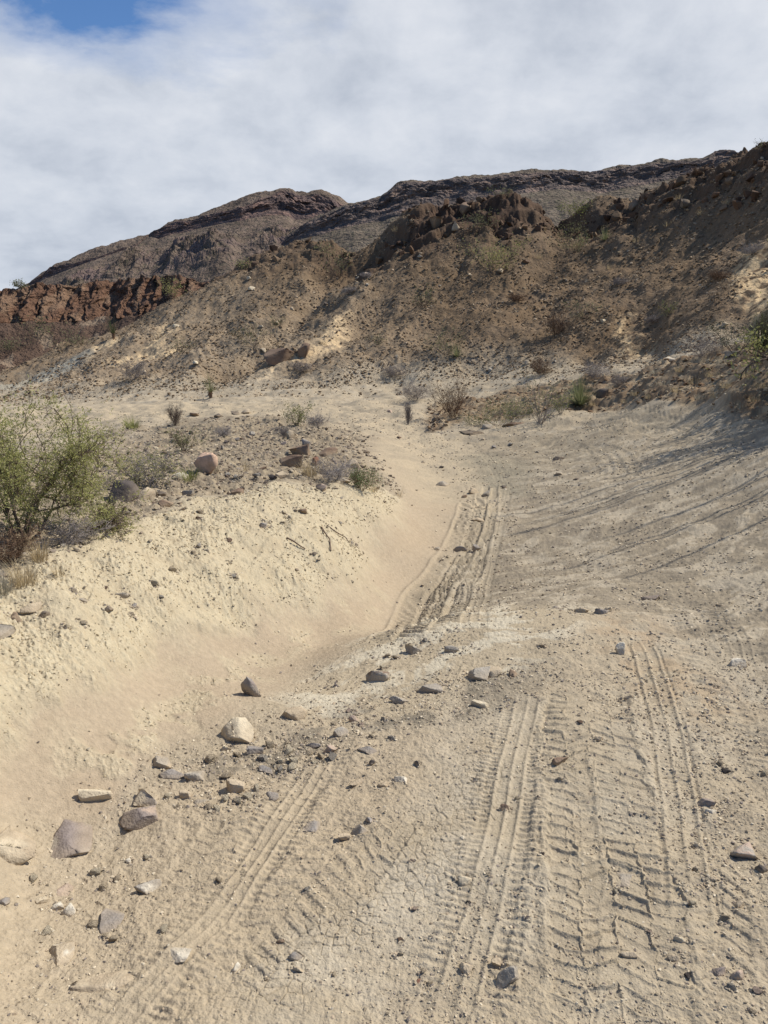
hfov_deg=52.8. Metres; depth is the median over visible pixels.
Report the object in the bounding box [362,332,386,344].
hillside shrub
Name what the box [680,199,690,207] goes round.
stone
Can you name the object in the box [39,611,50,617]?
stone
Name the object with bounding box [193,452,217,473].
boulder
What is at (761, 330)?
dark shrub
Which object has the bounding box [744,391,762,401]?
dry grass
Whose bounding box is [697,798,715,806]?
stone
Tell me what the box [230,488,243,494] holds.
stone
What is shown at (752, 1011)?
stone
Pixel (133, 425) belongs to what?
green grass tuft
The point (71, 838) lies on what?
stone
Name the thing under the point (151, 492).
stone
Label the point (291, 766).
stone
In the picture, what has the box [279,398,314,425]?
creosote bush
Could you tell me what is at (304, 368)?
bare bush
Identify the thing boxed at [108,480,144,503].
boulder
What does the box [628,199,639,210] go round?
stone
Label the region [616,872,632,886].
stone
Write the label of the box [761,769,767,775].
stone
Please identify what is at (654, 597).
stone
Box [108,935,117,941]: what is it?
stone
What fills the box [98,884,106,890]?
stone
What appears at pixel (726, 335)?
dark shrub
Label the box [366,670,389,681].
stone
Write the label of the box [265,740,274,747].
stone
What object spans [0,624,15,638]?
stone
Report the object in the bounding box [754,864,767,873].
stone
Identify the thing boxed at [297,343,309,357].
boulder
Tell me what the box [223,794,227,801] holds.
stone
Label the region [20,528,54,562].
dry grass
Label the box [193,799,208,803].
stone
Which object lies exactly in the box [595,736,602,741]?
stone
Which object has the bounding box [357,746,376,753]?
stone
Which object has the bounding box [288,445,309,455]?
stone
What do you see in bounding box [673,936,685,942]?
stone
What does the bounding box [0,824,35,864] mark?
stone
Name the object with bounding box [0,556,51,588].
dry grass
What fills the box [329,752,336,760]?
stone
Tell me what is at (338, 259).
hillside shrub
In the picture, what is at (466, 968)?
stone
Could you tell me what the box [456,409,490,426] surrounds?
shrub
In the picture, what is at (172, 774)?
stone
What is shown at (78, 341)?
hillside shrub
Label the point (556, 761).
stone
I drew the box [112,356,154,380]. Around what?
bare bush
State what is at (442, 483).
stone
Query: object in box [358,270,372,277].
pale bush
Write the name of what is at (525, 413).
shrub
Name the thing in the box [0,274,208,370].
cliff
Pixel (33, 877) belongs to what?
stone
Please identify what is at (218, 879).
stone
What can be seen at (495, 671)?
stone
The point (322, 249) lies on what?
hillside shrub
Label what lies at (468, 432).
stone
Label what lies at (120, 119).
sky
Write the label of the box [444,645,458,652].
stone
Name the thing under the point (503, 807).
stone
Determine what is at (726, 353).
stone
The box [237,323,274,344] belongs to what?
hillside shrub
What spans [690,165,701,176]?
bare bush
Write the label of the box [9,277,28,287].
valley shrub
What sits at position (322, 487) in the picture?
stone
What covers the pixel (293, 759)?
stone
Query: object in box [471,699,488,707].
stone
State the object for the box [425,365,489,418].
bare bush
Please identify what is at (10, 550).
dead brush
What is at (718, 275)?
bare bush
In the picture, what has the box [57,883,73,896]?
stone
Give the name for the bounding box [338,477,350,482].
stone
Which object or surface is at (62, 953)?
stone
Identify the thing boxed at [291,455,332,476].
dry grass
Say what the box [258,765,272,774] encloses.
stone
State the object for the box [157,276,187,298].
hillside shrub
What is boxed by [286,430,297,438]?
stone
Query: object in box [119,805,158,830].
stone
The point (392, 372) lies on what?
bare bush
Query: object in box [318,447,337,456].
stone
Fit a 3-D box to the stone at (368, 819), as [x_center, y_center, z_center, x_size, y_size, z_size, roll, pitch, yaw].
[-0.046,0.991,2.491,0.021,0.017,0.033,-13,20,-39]
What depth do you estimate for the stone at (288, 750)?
2.96 m
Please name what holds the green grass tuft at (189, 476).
on the ground at (178, 664)
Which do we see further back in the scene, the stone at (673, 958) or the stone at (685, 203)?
the stone at (685, 203)
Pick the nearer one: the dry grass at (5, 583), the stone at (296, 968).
the stone at (296, 968)
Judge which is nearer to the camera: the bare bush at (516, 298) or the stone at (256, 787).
the stone at (256, 787)
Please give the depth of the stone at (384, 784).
2.69 m
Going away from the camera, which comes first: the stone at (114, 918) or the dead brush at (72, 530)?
the stone at (114, 918)
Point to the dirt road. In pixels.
(234, 925)
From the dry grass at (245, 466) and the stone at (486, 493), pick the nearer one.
the dry grass at (245, 466)
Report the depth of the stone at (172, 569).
4.23 m
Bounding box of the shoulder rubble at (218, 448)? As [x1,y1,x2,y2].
[0,414,399,576]
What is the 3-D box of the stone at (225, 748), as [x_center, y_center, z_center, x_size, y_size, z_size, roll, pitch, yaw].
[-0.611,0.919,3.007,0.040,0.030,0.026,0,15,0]
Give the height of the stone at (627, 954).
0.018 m
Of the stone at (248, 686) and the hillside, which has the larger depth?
the hillside
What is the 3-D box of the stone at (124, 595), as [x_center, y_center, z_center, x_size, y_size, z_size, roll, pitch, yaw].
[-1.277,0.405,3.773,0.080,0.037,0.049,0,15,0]
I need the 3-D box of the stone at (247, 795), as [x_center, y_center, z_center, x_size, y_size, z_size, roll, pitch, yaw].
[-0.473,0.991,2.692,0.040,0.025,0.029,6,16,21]
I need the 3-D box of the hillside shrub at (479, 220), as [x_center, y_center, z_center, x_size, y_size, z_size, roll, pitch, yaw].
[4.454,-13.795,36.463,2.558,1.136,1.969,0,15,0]
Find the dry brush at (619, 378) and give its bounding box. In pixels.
[601,372,631,385]
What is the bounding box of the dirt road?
[0,391,767,1023]
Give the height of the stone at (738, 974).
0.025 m
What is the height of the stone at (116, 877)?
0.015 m
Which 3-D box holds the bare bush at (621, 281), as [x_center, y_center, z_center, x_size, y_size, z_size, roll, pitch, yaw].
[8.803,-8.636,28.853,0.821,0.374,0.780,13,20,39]
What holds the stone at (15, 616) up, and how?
on the ground at (178, 664)
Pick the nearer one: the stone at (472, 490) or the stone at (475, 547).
the stone at (475, 547)
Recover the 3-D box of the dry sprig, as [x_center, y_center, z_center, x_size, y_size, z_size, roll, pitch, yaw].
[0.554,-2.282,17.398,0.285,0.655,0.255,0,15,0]
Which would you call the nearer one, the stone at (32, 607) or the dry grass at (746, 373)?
the stone at (32, 607)
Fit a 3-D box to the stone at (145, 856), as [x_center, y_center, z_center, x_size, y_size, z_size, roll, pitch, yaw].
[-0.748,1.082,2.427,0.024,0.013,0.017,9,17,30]
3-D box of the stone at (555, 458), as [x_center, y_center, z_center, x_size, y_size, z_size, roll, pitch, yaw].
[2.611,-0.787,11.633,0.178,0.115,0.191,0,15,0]
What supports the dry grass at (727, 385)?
on the ground at (178, 664)
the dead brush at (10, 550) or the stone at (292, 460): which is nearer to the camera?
the dead brush at (10, 550)
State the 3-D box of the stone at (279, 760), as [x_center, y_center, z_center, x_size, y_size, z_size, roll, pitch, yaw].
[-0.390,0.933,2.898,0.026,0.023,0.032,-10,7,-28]
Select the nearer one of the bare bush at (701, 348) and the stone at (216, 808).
the stone at (216, 808)
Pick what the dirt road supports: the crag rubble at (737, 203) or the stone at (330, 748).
the stone at (330, 748)
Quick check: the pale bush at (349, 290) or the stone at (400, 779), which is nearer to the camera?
the stone at (400, 779)
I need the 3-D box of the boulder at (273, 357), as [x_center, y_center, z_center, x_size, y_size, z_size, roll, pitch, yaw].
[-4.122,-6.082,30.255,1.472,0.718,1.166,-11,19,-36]
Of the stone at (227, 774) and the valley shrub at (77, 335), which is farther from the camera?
the valley shrub at (77, 335)
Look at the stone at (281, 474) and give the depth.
7.05 m
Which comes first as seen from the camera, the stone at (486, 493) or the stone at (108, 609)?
the stone at (108, 609)
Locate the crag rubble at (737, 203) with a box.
[186,142,767,292]
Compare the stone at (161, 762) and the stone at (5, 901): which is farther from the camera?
the stone at (161, 762)
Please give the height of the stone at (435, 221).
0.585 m
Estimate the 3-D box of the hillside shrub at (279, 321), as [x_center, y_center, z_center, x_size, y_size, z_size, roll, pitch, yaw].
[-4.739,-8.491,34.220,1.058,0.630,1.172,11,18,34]
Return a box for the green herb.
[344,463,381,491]
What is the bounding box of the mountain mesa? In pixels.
[284,150,737,251]
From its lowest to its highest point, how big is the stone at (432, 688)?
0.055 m
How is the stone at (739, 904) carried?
on the dirt road
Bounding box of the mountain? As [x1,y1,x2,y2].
[17,188,347,289]
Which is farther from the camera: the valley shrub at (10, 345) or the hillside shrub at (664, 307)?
the valley shrub at (10, 345)
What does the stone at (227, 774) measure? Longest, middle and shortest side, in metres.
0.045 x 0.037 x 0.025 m
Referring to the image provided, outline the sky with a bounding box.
[0,0,767,290]
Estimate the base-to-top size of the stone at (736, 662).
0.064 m
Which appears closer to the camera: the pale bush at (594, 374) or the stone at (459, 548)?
the stone at (459, 548)
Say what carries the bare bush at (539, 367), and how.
on the hillside
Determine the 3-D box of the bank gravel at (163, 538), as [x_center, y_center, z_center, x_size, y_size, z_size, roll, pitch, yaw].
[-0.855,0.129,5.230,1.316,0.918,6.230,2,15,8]
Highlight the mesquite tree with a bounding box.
[706,239,767,385]
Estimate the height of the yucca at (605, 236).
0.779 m
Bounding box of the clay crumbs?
[0,480,397,778]
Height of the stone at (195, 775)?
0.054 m
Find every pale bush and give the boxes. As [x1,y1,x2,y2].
[341,286,356,293]
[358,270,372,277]
[580,361,611,378]
[643,315,658,322]
[736,239,766,255]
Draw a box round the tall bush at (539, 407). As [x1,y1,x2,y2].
[513,366,572,423]
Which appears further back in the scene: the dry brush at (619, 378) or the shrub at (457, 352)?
the shrub at (457, 352)
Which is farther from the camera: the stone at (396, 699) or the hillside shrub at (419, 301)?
the hillside shrub at (419, 301)
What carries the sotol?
on the ground at (178, 664)
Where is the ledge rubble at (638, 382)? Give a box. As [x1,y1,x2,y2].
[427,342,767,432]
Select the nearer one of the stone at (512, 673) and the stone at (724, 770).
the stone at (724, 770)
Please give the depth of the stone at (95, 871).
2.37 m
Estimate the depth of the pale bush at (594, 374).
20.00 m
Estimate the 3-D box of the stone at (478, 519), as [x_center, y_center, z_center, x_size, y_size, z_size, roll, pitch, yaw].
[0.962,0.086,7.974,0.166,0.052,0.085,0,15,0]
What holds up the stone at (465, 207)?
on the hillside
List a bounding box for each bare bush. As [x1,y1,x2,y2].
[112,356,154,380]
[288,361,312,371]
[381,363,406,377]
[393,381,434,402]
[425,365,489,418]
[505,292,532,301]
[524,356,558,374]
[538,310,575,335]
[610,275,628,285]
[668,332,748,359]
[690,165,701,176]
[707,268,732,279]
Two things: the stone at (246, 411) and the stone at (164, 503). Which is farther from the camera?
the stone at (246, 411)
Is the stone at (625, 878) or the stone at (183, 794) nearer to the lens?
the stone at (625, 878)
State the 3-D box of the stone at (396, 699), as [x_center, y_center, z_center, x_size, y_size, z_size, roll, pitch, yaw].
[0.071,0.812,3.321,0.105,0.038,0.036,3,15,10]
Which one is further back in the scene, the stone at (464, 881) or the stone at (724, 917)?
the stone at (464, 881)
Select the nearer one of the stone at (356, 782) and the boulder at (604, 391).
the stone at (356, 782)
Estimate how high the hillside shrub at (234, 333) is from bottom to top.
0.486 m
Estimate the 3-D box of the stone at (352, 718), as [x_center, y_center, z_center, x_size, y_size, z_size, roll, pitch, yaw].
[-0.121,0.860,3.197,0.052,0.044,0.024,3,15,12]
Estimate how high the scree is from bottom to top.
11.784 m
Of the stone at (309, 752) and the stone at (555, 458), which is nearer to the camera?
the stone at (309, 752)
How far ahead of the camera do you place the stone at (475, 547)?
6.86 m
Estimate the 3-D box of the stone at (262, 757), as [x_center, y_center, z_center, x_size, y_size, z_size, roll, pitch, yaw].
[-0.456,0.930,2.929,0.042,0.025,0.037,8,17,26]
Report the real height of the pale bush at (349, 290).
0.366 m
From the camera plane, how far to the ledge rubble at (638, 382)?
15.67 m
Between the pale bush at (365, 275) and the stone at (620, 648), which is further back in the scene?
the pale bush at (365, 275)
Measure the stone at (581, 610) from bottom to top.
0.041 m
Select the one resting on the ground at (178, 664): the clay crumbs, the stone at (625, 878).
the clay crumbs
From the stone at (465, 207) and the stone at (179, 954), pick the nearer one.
the stone at (179, 954)
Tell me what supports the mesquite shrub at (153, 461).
on the ground at (178, 664)
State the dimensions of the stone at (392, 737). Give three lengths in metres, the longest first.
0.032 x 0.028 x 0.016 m
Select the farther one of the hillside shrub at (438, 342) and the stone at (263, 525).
the hillside shrub at (438, 342)
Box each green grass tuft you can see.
[120,415,142,428]
[175,465,205,482]
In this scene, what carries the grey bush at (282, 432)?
on the ground at (178, 664)
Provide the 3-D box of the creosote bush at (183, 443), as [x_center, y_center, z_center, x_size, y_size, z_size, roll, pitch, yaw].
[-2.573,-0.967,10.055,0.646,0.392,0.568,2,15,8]
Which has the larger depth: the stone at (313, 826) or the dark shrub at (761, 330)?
the dark shrub at (761, 330)
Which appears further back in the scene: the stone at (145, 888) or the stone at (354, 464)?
the stone at (354, 464)
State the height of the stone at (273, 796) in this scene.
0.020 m
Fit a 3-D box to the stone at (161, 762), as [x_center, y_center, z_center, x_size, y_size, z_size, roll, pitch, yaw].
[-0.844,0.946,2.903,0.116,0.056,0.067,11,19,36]
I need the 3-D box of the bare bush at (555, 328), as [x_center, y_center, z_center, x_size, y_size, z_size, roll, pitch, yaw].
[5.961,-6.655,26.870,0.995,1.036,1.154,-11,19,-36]
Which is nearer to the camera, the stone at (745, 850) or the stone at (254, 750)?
the stone at (745, 850)
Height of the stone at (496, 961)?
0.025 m
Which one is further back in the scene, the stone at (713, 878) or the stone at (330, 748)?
the stone at (330, 748)
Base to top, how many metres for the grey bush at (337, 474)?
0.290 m
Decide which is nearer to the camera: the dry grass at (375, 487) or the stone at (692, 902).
the stone at (692, 902)
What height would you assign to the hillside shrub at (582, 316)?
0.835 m
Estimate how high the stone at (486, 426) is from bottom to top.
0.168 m
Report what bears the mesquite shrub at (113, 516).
on the ground at (178, 664)
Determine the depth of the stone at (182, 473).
6.54 m
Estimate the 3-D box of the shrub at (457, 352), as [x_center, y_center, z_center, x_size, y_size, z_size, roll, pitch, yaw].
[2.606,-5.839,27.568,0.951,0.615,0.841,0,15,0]
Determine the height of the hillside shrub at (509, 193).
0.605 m
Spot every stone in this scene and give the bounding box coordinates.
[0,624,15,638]
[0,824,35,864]
[0,897,9,905]
[11,612,21,621]
[20,601,41,613]
[29,873,37,883]
[35,896,49,903]
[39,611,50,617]
[40,925,51,934]
[50,901,63,909]
[50,941,74,965]
[51,819,92,858]
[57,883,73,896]
[60,903,75,915]
[70,970,133,992]
[78,789,111,801]
[87,920,97,928]
[90,867,100,875]
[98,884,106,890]
[99,908,124,933]
[104,606,113,611]
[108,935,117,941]
[113,875,119,880]
[115,592,130,597]
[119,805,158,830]
[133,789,156,806]
[134,879,161,894]
[141,487,157,499]
[143,854,149,859]
[151,580,158,584]
[153,755,171,768]
[158,491,166,495]
[158,499,173,506]
[159,769,183,779]
[160,924,167,933]
[164,793,170,798]
[169,566,176,571]
[170,947,191,962]
[172,472,188,479]
[179,789,191,798]
[182,490,193,495]
[184,770,204,780]
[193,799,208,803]
[204,754,215,762]
[204,802,212,808]
[213,804,219,811]
[215,876,221,882]
[219,771,231,777]
[221,717,254,742]
[221,745,230,750]
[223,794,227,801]
[226,778,244,792]
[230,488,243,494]
[231,962,240,972]
[233,752,239,756]
[234,797,240,803]
[241,409,250,413]
[241,676,260,696]
[243,792,251,800]
[246,746,263,754]
[253,783,259,791]
[257,754,267,760]
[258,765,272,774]
[260,522,266,527]
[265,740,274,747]
[266,791,278,800]
[268,474,276,479]
[275,471,288,478]
[277,757,282,763]
[279,455,302,467]
[282,706,306,719]
[284,744,292,755]
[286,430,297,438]
[287,762,296,771]
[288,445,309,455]
[288,951,302,960]
[289,757,297,763]
[293,965,303,971]
[298,508,306,513]
[301,439,310,444]
[303,821,319,831]
[305,750,312,754]
[306,743,320,748]
[312,456,318,465]
[316,484,326,491]
[317,752,324,758]
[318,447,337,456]
[323,744,336,753]
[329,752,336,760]
[333,726,349,736]
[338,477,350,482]
[338,833,351,840]
[345,458,359,467]
[348,715,358,721]
[348,778,364,785]
[351,824,367,834]
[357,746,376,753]
[365,817,372,822]
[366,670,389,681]
[378,781,389,786]
[387,735,395,739]
[389,695,410,703]
[393,776,407,782]
[405,644,422,654]
[416,683,443,692]
[430,216,441,227]
[436,481,449,485]
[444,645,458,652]
[452,222,459,230]
[453,546,467,550]
[457,876,471,885]
[459,202,470,214]
[459,962,472,975]
[460,430,483,434]
[468,666,489,680]
[469,488,477,493]
[471,518,483,521]
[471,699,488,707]
[472,544,480,550]
[481,490,490,496]
[482,424,493,428]
[486,666,501,677]
[491,957,501,966]
[496,966,518,989]
[500,804,508,810]
[502,422,523,426]
[508,669,516,676]
[552,456,563,460]
[552,757,567,765]
[574,607,588,612]
[594,608,607,613]
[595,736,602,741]
[615,642,624,654]
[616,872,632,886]
[620,951,637,957]
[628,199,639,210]
[641,594,660,600]
[667,954,679,961]
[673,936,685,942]
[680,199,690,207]
[689,900,696,905]
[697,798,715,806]
[704,809,716,813]
[709,875,718,880]
[712,967,725,976]
[716,760,722,766]
[721,915,729,920]
[722,351,737,357]
[722,767,730,773]
[727,982,736,990]
[728,658,746,667]
[730,841,759,859]
[731,970,743,979]
[733,900,743,907]
[749,1008,756,1013]
[753,986,763,993]
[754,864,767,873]
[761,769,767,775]
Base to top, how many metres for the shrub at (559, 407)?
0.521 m
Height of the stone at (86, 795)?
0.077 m
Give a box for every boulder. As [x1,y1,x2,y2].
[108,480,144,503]
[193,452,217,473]
[263,348,293,365]
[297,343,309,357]
[593,388,608,398]
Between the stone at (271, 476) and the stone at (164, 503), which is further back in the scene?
the stone at (271, 476)
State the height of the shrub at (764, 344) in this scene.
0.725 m
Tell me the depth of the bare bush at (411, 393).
22.00 m
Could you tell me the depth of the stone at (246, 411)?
20.73 m
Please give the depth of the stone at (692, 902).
2.07 m
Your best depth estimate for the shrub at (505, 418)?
16.33 m
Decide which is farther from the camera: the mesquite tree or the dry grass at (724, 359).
the dry grass at (724, 359)
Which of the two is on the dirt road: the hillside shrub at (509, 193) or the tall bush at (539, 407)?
the tall bush at (539, 407)
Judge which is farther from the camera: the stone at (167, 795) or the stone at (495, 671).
the stone at (495, 671)
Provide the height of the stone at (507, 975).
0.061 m
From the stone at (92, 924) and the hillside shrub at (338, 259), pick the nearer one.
the stone at (92, 924)
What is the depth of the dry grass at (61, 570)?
3.60 m
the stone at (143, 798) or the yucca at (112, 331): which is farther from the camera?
the yucca at (112, 331)
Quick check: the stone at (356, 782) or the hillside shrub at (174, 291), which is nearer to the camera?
the stone at (356, 782)
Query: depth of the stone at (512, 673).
3.49 m
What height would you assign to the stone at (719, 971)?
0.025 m
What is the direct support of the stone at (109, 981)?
on the dirt road
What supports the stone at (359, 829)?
on the dirt road
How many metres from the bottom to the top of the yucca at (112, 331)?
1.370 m
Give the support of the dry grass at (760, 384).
on the ground at (178, 664)
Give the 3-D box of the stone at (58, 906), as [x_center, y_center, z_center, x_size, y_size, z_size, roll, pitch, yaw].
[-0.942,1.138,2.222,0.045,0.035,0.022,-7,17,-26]
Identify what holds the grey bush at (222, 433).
on the ground at (178, 664)
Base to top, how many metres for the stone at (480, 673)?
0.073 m
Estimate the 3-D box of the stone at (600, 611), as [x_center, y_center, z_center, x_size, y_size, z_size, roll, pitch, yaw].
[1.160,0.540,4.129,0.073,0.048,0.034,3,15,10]
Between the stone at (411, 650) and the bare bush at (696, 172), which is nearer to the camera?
the stone at (411, 650)
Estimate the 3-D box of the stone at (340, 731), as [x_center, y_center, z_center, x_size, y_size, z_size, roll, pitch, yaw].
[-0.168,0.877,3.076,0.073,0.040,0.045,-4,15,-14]
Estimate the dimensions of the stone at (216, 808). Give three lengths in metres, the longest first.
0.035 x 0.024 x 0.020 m
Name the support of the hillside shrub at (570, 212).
on the hillside
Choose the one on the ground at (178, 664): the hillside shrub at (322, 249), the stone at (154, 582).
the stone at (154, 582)
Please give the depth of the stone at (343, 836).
2.42 m
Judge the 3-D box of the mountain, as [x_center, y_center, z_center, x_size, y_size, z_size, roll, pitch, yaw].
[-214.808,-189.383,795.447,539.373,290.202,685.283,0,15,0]
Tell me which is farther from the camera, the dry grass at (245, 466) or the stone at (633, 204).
the stone at (633, 204)
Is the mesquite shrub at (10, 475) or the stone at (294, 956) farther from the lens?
the mesquite shrub at (10, 475)
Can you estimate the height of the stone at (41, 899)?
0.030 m
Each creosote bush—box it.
[156,424,208,451]
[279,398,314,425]
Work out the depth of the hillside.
32.42 m
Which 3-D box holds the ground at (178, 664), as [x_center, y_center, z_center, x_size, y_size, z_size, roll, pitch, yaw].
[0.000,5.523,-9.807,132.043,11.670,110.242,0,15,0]
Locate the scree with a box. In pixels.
[0,146,767,405]
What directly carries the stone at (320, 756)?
on the dirt road
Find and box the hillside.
[0,144,767,403]
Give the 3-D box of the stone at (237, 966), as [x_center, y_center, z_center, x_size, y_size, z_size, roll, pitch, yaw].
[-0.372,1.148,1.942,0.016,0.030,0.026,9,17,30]
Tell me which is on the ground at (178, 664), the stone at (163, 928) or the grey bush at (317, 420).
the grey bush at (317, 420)
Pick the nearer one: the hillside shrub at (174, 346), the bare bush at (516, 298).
the bare bush at (516, 298)
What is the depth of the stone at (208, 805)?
2.64 m
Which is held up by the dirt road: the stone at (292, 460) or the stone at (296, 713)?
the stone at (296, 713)
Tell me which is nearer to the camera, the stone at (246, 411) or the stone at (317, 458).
the stone at (317, 458)
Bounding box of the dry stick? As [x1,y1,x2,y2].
[321,526,330,550]
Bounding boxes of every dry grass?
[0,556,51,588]
[0,565,22,594]
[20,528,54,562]
[48,564,64,576]
[236,460,254,470]
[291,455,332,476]
[367,481,381,492]
[673,365,682,371]
[715,354,730,363]
[721,381,731,388]
[738,367,757,377]
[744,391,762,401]
[753,379,767,388]
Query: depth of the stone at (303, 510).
5.85 m
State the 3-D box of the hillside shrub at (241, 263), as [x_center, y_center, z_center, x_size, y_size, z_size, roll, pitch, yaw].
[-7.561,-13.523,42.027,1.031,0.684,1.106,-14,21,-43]
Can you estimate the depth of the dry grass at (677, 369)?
14.53 m
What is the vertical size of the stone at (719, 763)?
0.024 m
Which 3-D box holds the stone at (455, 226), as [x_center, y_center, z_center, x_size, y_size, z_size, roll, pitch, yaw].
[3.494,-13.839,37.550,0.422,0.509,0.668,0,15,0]
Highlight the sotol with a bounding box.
[560,374,601,406]
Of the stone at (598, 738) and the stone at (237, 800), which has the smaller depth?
the stone at (237, 800)
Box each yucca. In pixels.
[104,312,118,338]
[199,375,217,397]
[598,224,611,239]
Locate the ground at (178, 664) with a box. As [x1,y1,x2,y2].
[0,332,767,1023]
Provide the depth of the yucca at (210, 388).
26.72 m
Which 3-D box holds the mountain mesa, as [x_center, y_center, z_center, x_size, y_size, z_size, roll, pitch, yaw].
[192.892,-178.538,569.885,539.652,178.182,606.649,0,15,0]
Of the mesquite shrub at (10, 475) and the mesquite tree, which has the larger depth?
the mesquite tree
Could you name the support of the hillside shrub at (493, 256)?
on the hillside
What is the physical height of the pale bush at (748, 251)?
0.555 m
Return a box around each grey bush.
[212,425,231,436]
[273,426,293,437]
[303,411,331,427]
[307,455,361,481]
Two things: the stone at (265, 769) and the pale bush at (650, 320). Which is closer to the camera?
the stone at (265, 769)
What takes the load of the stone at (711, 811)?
on the dirt road
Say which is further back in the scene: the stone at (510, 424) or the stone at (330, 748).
the stone at (510, 424)
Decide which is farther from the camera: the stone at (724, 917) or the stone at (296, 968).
the stone at (724, 917)
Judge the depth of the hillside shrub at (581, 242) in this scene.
34.65 m
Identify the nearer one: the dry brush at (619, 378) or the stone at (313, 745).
the stone at (313, 745)
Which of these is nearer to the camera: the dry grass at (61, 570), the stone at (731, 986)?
the stone at (731, 986)
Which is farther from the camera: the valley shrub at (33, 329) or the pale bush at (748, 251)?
the valley shrub at (33, 329)
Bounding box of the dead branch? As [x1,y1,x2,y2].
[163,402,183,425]
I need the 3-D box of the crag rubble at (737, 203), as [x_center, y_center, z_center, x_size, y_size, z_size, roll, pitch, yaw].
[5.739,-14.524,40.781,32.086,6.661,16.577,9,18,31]
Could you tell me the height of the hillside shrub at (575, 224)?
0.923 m
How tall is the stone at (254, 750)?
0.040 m
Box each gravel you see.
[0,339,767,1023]
[5,482,392,717]
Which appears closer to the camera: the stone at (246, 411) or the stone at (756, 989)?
the stone at (756, 989)
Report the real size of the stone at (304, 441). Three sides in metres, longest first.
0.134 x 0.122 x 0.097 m
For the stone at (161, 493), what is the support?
on the ground at (178, 664)
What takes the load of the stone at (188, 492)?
on the ground at (178, 664)
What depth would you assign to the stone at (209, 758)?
2.90 m
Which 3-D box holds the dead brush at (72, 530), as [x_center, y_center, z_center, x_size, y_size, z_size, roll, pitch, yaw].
[-1.675,0.099,4.120,0.451,0.163,0.461,0,15,0]
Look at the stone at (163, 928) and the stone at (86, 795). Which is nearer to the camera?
the stone at (163, 928)
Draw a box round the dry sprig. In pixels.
[403,398,413,423]
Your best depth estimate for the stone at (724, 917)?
2.03 m
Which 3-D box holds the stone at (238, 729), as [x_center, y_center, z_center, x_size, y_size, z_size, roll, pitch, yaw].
[-0.587,0.890,3.100,0.140,0.120,0.122,0,15,0]
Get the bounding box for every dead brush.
[0,516,48,566]
[33,512,116,547]
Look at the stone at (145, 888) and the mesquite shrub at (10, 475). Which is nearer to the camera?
the stone at (145, 888)
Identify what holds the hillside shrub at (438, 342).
on the hillside
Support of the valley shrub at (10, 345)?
on the cliff
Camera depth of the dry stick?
5.43 m
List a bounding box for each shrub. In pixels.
[0,333,34,352]
[0,374,142,541]
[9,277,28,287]
[11,311,54,338]
[32,322,90,350]
[64,487,151,540]
[68,336,91,344]
[95,439,185,488]
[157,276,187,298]
[170,337,198,352]
[227,327,253,337]
[233,256,250,268]
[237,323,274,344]
[264,313,290,326]
[312,245,353,277]
[313,240,334,252]
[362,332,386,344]
[398,282,440,308]
[420,322,469,354]
[448,341,463,356]
[455,208,505,231]
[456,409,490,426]
[457,232,530,273]
[475,395,535,426]
[487,185,513,197]
[499,395,542,418]
[543,224,589,254]
[548,390,574,413]
[555,198,591,216]
[555,217,584,234]
[562,296,606,320]
[658,300,677,316]
[702,312,765,352]
[737,305,767,351]
[749,310,767,345]
[754,138,767,148]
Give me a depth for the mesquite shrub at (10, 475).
4.09 m
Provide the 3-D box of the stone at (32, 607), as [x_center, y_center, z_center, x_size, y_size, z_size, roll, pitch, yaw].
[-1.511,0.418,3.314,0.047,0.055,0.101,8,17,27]
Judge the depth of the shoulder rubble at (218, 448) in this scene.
9.55 m
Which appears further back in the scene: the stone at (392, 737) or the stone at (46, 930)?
the stone at (392, 737)
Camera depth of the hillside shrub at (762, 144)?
30.34 m
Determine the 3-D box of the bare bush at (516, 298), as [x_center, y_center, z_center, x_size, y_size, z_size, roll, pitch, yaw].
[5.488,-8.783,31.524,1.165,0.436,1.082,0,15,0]
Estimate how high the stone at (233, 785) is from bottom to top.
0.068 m
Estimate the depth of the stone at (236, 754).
2.95 m
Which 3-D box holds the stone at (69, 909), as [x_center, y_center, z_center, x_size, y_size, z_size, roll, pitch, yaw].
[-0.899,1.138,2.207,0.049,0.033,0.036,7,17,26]

